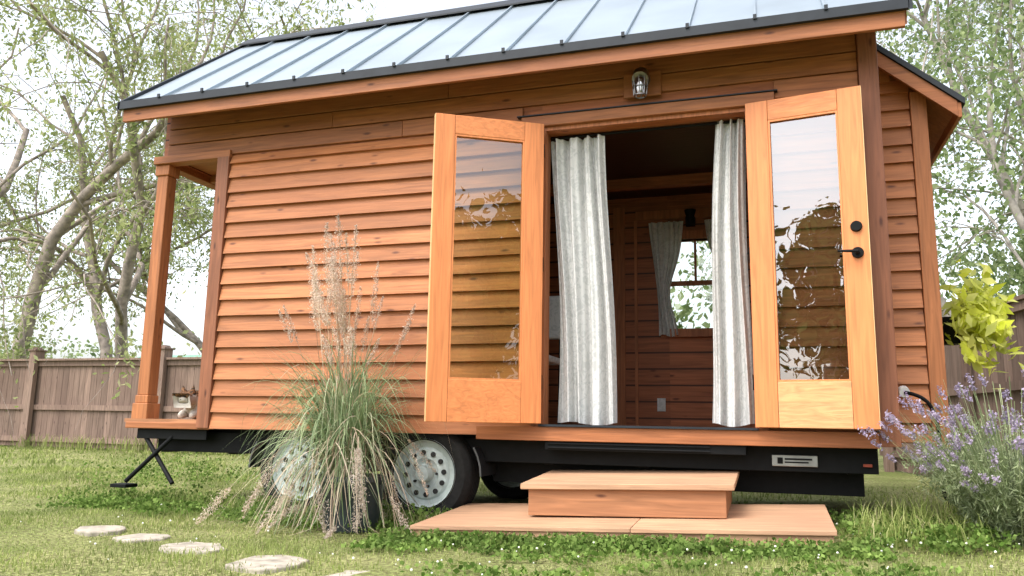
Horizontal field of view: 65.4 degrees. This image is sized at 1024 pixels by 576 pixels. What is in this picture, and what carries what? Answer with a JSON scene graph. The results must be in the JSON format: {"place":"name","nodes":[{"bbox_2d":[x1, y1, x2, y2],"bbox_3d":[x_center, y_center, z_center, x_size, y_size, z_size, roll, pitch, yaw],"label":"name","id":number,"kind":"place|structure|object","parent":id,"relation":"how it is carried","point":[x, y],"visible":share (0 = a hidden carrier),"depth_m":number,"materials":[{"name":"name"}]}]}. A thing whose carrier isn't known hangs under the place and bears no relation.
{"place":"outdoors","nodes":[
{"label":"outdoors","id":0,"kind":"place"},
{"bbox_2d":[195,213,449,538],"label":"potted ornamental grass","id":1,"kind":"object","parent":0,"point":[342,426],"depth_m":4.77,"materials":[{"name":"plant"}]},
{"bbox_2d":[0,445,1023,575],"bbox_3d":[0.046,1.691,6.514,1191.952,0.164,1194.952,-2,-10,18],"label":"ground","id":2,"kind":"structure","parent":0,"point":[890,480],"depth_m":4.19,"materials":[{"name":"green plant"}]},
{"bbox_2d":[74,525,125,536],"bbox_3d":[-2.336,1.385,4.531,0.266,0.040,0.276,5,-10,-23],"label":"flagstone","id":3,"kind":"object","parent":2,"relation":"on","point":[88,531],"visible":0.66,"depth_m":4.47,"materials":[{"name":"beige stone"}]},
{"bbox_2d":[0,345,200,451],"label":"wooden fence","id":4,"kind":"object","parent":2,"relation":"on","point":[56,396],"visible":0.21,"depth_m":15.59,"materials":[{"name":"brown wood"}]},
{"bbox_2d":[0,319,201,358],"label":"shrubs","id":5,"kind":"object","parent":2,"relation":"on","point":[37,344],"visible":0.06,"depth_m":17.56,"materials":[{"name":"green plant"}]},
{"bbox_2d":[112,533,170,542],"bbox_3d":[-1.961,1.343,4.245,0.271,0.040,0.252,-2,-10,18],"label":"flagstone","id":6,"kind":"object","parent":2,"relation":"on","point":[143,537],"visible":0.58,"depth_m":4.21,"materials":[{"name":"beige stone"}]},
{"bbox_2d":[0,0,348,356],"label":"willow tree","id":7,"kind":"object","parent":2,"relation":"on","point":[180,327],"visible":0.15,"depth_m":21.92,"materials":[{"name":"green plant"}]},
{"bbox_2d":[0,0,369,433],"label":"willow tree","id":8,"kind":"object","parent":2,"relation":"on","point":[97,287],"visible":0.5,"depth_m":17.36,"materials":[{"name":"green plant"}]},
{"bbox_2d":[0,0,385,358],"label":"willow tree","id":9,"kind":"object","parent":2,"relation":"on","point":[63,226],"visible":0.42,"depth_m":18.75,"materials":[{"name":"green plant"}]},
{"bbox_2d":[159,542,227,554],"bbox_3d":[-1.578,1.300,3.949,0.368,0.040,0.313,-2,-10,18],"label":"flagstone","id":10,"kind":"object","parent":2,"relation":"on","point":[175,547],"visible":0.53,"depth_m":3.92,"materials":[{"name":"beige stone"}]},
{"bbox_2d":[225,555,309,573],"bbox_3d":[-1.087,1.246,3.578,0.316,0.040,0.362,-2,-10,18],"label":"flagstone","id":11,"kind":"object","parent":2,"relation":"on","point":[269,562],"visible":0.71,"depth_m":3.52,"materials":[{"name":"beige stone"}]},
{"bbox_2d":[326,570,368,575],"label":"flagstone","id":12,"kind":"object","parent":2,"relation":"on","point":[348,572],"visible":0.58,"depth_m":3.33,"materials":[{"name":"beige stone"}]},
{"bbox_2d":[110,428,878,519],"bbox_3d":[-0.099,1.364,6.067,5.220,0.656,2.205,-2,-10,18],"label":"trailer","id":13,"kind":"object","parent":2,"relation":"on","point":[462,464],"visible":0.62,"depth_m":5.13,"materials":[{"name":"black metal"}]},
{"bbox_2d":[124,418,195,422],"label":"porch deck","id":14,"kind":"structure","parent":13,"relation":"on","point":[162,420],"depth_m":5.88,"materials":[{"name":"brown wood"}]},
{"bbox_2d":[172,386,198,418],"bbox_3d":[-2.325,0.877,6.085,0.322,0.248,0.554,-2,-10,18],"label":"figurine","id":15,"kind":"object","parent":14,"relation":"on","point":[186,400],"visible":0.44,"depth_m":5.90,"materials":[{"name":"white ceramic"}]},
{"bbox_2d":[164,38,878,434],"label":"wall","id":16,"kind":"structure","parent":13,"relation":"on","point":[676,374],"depth_m":6.85,"materials":[{"name":"brown wood"}]},
{"bbox_2d":[131,165,179,418],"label":"porch posts","id":17,"kind":"object","parent":16,"relation":"attached to","point":[146,405],"visible":0.52,"depth_m":6.13,"materials":[{"name":"brown wood"}]},
{"bbox_2d":[190,163,216,183],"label":"porch ceiling","id":18,"kind":"structure","parent":16,"relation":"attached to","point":[210,168],"depth_m":6.58,"materials":[{"name":"brown wood"}]},
{"bbox_2d":[125,92,879,448],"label":"horizontal trim","id":19,"kind":"structure","parent":16,"relation":"attached to","point":[181,162],"depth_m":4.93,"materials":[{"name":"brown wood"}]},
{"bbox_2d":[425,113,543,422],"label":"stiles","id":20,"kind":"object","parent":19,"relation":"attached to","point":[438,342],"visible":1,"depth_m":4.99,"materials":[{"name":"brown wood"}]},
{"bbox_2d":[424,113,435,420],"bbox_3d":[-0.506,-0.157,4.935,0.003,1.936,0.040,3,-10,-13],"label":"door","id":21,"kind":"structure","parent":20,"relation":"attached to","point":[430,269],"depth_m":4.92,"materials":[{"name":"brown wood"}]},
{"bbox_2d":[446,115,524,422],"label":"rails","id":22,"kind":"object","parent":20,"relation":"attached to","point":[488,401],"visible":1,"depth_m":4.87,"materials":[{"name":"brown wood"}]},
{"bbox_2d":[448,134,524,380],"bbox_3d":[-0.157,-0.201,5.025,0.457,1.557,0.036,3,-10,-13],"label":"glazing bead","id":23,"kind":"object","parent":20,"relation":"attached to","point":[522,142],"visible":1,"depth_m":5.03,"materials":[{"name":"brown wood"}]},
{"bbox_2d":[541,144,544,388],"bbox_3d":[0.194,-0.156,5.113,0.015,1.600,0.015,-1,-10,9],"label":"hardware","id":24,"kind":"object","parent":20,"relation":"attached to","point":[543,262],"visible":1,"depth_m":5.12,"materials":[{"name":"black metal"}]},
{"bbox_2d":[517,89,776,118],"bbox_3d":[0.831,-1.172,5.126,1.660,0.007,0.059,-2,-10,18],"label":"head flashing","id":25,"kind":"object","parent":19,"relation":"on","point":[686,99],"visible":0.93,"depth_m":5.08,"materials":[{"name":"brown wood"}]},
{"bbox_2d":[745,86,879,428],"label":"stiles","id":26,"kind":"object","parent":19,"relation":"attached to","point":[861,326],"visible":0.99,"depth_m":4.54,"materials":[{"name":"brown wood"}]},
{"bbox_2d":[767,89,836,119],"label":"rails","id":27,"kind":"object","parent":26,"relation":"attached to","point":[806,104],"visible":1,"depth_m":4.69,"materials":[{"name":"brown wood"}]},
{"bbox_2d":[744,125,863,389],"bbox_3d":[1.675,-0.221,4.576,0.629,1.600,0.164,-4,-11,26],"label":"hardware","id":28,"kind":"object","parent":26,"relation":"attached to","point":[857,226],"visible":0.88,"depth_m":4.43,"materials":[{"name":"black metal"}]},
{"bbox_2d":[768,110,851,381],"bbox_3d":[1.697,-0.245,4.575,0.387,1.557,0.036,-4,-11,27],"label":"glazing bead","id":29,"kind":"object","parent":26,"relation":"attached to","point":[807,116],"visible":1,"depth_m":4.58,"materials":[{"name":"brown wood"}]},
{"bbox_2d":[778,381,853,428],"bbox_3d":[1.682,0.648,4.424,0.386,0.255,0.042,-4,-11,27],"label":"bottom rail","id":30,"kind":"object","parent":26,"relation":"attached to","point":[828,405],"visible":1,"depth_m":4.40,"materials":[{"name":"brown wood"}]},
{"bbox_2d":[860,85,880,428],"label":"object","id":31,"kind":"structure","parent":26,"relation":"attached to","point":[870,256],"depth_m":4.41,"materials":[{"name":"brown wood"}]},
{"bbox_2d":[168,34,857,155],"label":"frieze boards","id":32,"kind":"object","parent":16,"relation":"attached to","point":[776,70],"visible":0.6,"depth_m":5.48,"materials":[{"name":"brown wood"}]},
{"bbox_2d":[624,67,660,98],"bbox_3d":[0.819,-1.304,5.079,0.240,0.196,0.156,-2,-10,18],"label":"wall lamp","id":33,"kind":"object","parent":32,"relation":"attached to","point":[641,82],"visible":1,"depth_m":5.10,"materials":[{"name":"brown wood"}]},
{"bbox_2d":[117,0,912,110],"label":"roof flashing","id":34,"kind":"object","parent":16,"relation":"on","point":[755,22],"visible":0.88,"depth_m":5.20,"materials":[{"name":"black metal"}]},
{"bbox_2d":[133,0,883,99],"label":"standing seam roof","id":35,"kind":"structure","parent":34,"relation":"attached to","point":[522,25],"depth_m":5.94,"materials":[{"name":"metal"}]},
{"bbox_2d":[123,11,904,122],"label":"fascia","id":36,"kind":"structure","parent":34,"relation":"attached to","point":[810,31],"depth_m":5.04,"materials":[{"name":"brown wood"}]},
{"bbox_2d":[209,115,878,433],"bbox_3d":[-0.056,-0.076,5.235,4.401,2.049,0.041,-2,-10,18],"label":"clapboard siding","id":37,"kind":"object","parent":16,"relation":"attached to","point":[284,207],"visible":0.67,"depth_m":5.47,"materials":[{"name":"brown wood"}]},
{"bbox_2d":[196,32,901,447],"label":"vertical trim","id":38,"kind":"structure","parent":16,"relation":"attached to","point":[866,54],"depth_m":4.64,"materials":[{"name":"brown wood"}]},
{"bbox_2d":[550,118,746,202],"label":"loft ceiling","id":39,"kind":"structure","parent":16,"relation":"attached to","point":[675,161],"depth_m":6.20,"materials":[{"name":"brown wood"}]},
{"bbox_2d":[538,424,758,429],"bbox_3d":[0.810,0.842,4.830,1.308,0.014,0.170,-2,-10,18],"label":"door threshold","id":40,"kind":"object","parent":16,"relation":"attached to","point":[655,427],"depth_m":4.74,"materials":[{"name":"brown wood"}]},
{"bbox_2d":[540,108,758,427],"bbox_3d":[0.834,-0.114,5.015,1.308,1.966,0.120,-2,-10,18],"label":"door jamb","id":41,"kind":"object","parent":16,"relation":"attached to","point":[545,290],"depth_m":5.16,"materials":[{"name":"brown wood"}]},
{"bbox_2d":[551,120,744,140],"bbox_3d":[0.871,-1.031,5.217,1.270,0.018,0.016,-2,-10,18],"label":"curtain rod","id":42,"kind":"object","parent":41,"relation":"attached to","point":[653,129],"visible":0.98,"depth_m":5.21,"materials":[{"name":"black metal"}]},
{"bbox_2d":[551,134,616,424],"bbox_3d":[0.457,-0.071,5.185,0.444,1.895,0.116,-2,-10,18],"label":"curtain","id":43,"kind":"object","parent":42,"relation":"hanging from","point":[588,382],"visible":0.99,"depth_m":5.17,"materials":[{"name":"fabric"}]},
{"bbox_2d":[712,119,754,426],"bbox_3d":[1.335,-0.116,4.905,0.253,1.910,0.101,-2,-10,18],"label":"curtain","id":44,"kind":"object","parent":42,"relation":"hanging from","point":[733,399],"visible":1,"depth_m":4.89,"materials":[{"name":"fabric"}]},
{"bbox_2d":[657,398,665,410],"bbox_3d":[1.274,0.996,6.803,0.070,0.110,0.013,-2,-10,18],"label":"outlet","id":45,"kind":"object","parent":16,"relation":"attached to","point":[661,404],"visible":1,"depth_m":6.80,"materials":[{"name":"plastic"}]},
{"bbox_2d":[613,205,747,425],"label":"interior trim","id":46,"kind":"structure","parent":16,"relation":"attached to","point":[619,254],"depth_m":7.03,"materials":[{"name":"brown wood"}]},
{"bbox_2d":[661,230,712,337],"bbox_3d":[1.632,-0.036,6.906,0.680,0.930,0.160,-2,-10,18],"label":"window frame","id":47,"kind":"object","parent":16,"relation":"attached to","point":[695,235],"visible":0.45,"depth_m":6.92,"materials":[{"name":"brown wood"}]},
{"bbox_2d":[684,209,695,226],"bbox_3d":[1.554,-0.612,6.958,0.100,0.140,0.100,-2,-10,18],"label":"reading lamp","id":48,"kind":"object","parent":16,"relation":"attached to","point":[689,218],"visible":1,"depth_m":6.93,"materials":[{"name":"black metal"}]},
{"bbox_2d":[878,68,932,442],"bbox_3d":[2.414,-0.267,4.995,0.236,2.424,0.042,-2,-10,18],"label":"bumpout siding","id":49,"kind":"object","parent":16,"relation":"attached to","point":[911,356],"visible":0.52,"depth_m":4.97,"materials":[{"name":"brown wood"}]},
{"bbox_2d":[908,92,950,446],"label":"bumpout trim","id":50,"kind":"structure","parent":49,"relation":"attached to","point":[933,327],"depth_m":4.91,"materials":[{"name":"brown wood"}]},
{"bbox_2d":[889,77,929,443],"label":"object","id":51,"kind":"object","parent":16,"relation":"attached to","point":[891,79],"visible":0.07,"depth_m":5.14,"materials":[{"name":"brown wood"}]},
{"bbox_2d":[898,386,909,396],"bbox_3d":[2.360,0.623,4.805,0.070,0.074,0.071,-2,-10,18],"label":"power inlet","id":52,"kind":"object","parent":51,"relation":"attached to","point":[901,389],"visible":0.78,"depth_m":4.78,"materials":[{"name":"white plastic"}]},
{"bbox_2d":[904,391,956,512],"bbox_3d":[2.612,0.957,4.517,0.674,0.753,0.050,-6,-12,36],"label":"power cord","id":53,"kind":"object","parent":52,"relation":"attached to","point":[926,401],"visible":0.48,"depth_m":4.68,"materials":[{"name":"black rubber"}]},
{"bbox_2d":[940,259,1023,388],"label":"hanging plant","id":54,"kind":"object","parent":51,"relation":"hanging from","point":[975,322],"visible":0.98,"depth_m":5.01,"materials":[{"name":"yellow plant"}]},
{"bbox_2d":[876,43,964,108],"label":"bumpout roof","id":55,"kind":"structure","parent":16,"relation":"attached to","point":[950,92],"depth_m":4.98,"materials":[{"name":"black metal"}]},
{"bbox_2d":[877,52,961,166],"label":"bumpout fascia","id":56,"kind":"structure","parent":55,"relation":"attached to","point":[944,113],"depth_m":5.06,"materials":[{"name":"brown wood"}]},
{"bbox_2d":[10,434,994,553],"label":"tall grass","id":57,"kind":"structure","parent":2,"relation":"on","point":[923,512],"depth_m":4.30,"materials":[{"name":"green plant"}]},
{"bbox_2d":[0,207,1023,358],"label":"distant trees","id":58,"kind":"object","parent":2,"relation":"on","point":[680,315],"visible":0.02,"depth_m":17.89,"materials":[{"name":"green plant"}]},
{"bbox_2d":[20,504,1019,574],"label":"clover flowers","id":59,"kind":"object","parent":2,"relation":"on","point":[437,561],"visible":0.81,"depth_m":3.53,"materials":[{"name":"white plant"}]},
{"bbox_2d":[36,452,1021,575],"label":"clover and weeds","id":60,"kind":"object","parent":2,"relation":"on","point":[574,545],"visible":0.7,"depth_m":3.83,"materials":[{"name":"green plant"}]},
{"bbox_2d":[410,503,836,546],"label":"wooden platform","id":61,"kind":"structure","parent":2,"relation":"on","point":[756,522],"depth_m":4.19,"materials":[{"name":"brown wood"}]},
{"bbox_2d":[520,470,738,518],"bbox_3d":[0.708,1.188,4.653,1.170,0.255,0.690,-2,-10,18],"label":"wooden step","id":62,"kind":"object","parent":61,"relation":"on","point":[667,493],"visible":1,"depth_m":4.39,"materials":[{"name":"brown wood"}]},
{"bbox_2d":[671,0,1023,328],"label":"weeping birch tree","id":63,"kind":"object","parent":2,"relation":"on","point":[993,146],"visible":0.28,"depth_m":12.19,"materials":[{"name":"green plant"}]},
{"bbox_2d":[857,366,1023,549],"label":"lavender bush","id":64,"kind":"object","parent":2,"relation":"on","point":[988,483],"visible":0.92,"depth_m":3.78,"materials":[{"name":"purple plant"}]},
{"bbox_2d":[876,0,1023,297],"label":"weeping birch tree","id":65,"kind":"object","parent":2,"relation":"on","point":[926,7],"visible":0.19,"depth_m":15.24,"materials":[{"name":"green plant"}]},
{"bbox_2d":[879,294,1023,477],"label":"wooden fence","id":66,"kind":"object","parent":2,"relation":"on","point":[958,368],"visible":0.21,"depth_m":7.60,"materials":[{"name":"brown wood"}]},
{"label":"walls","id":67,"kind":"object","parent":2,"relation":"on","visible":0},
{"bbox_2d":[137,355,201,357],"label":"roof","id":68,"kind":"structure","parent":67,"relation":"on","point":[183,356],"depth_m":39.54,"materials":[{"name":"white"}]},
{"bbox_2d":[0,0,1023,358],"label":"sky","id":69,"kind":"structure","parent":0,"point":[83,330],"materials":[{"name":"white"}]},
{"bbox_2d":[549,296,560,423],"bbox_3d":[0.124,0.507,5.712,0.480,0.951,0.454,-2,-10,18],"label":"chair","id":70,"kind":"object","parent":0,"point":[554,317],"visible":0.06,"depth_m":5.83,"materials":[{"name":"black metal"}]},
{"bbox_2d":[649,221,682,336],"bbox_3d":[1.339,-0.080,6.913,0.303,1.010,0.046,-2,-10,18],"label":"curtain","id":71,"kind":"object","parent":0,"point":[666,238],"depth_m":6.94,"materials":[{"name":"grey fabric"}]},
{"bbox_2d":[704,219,711,252],"bbox_3d":[1.813,-0.098,6.762,0.338,1.010,0.046,-2,-10,18],"label":"curtain","id":72,"kind":"object","parent":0,"point":[708,225],"depth_m":6.86,"materials":[{"name":"grey fabric"}]}
]}

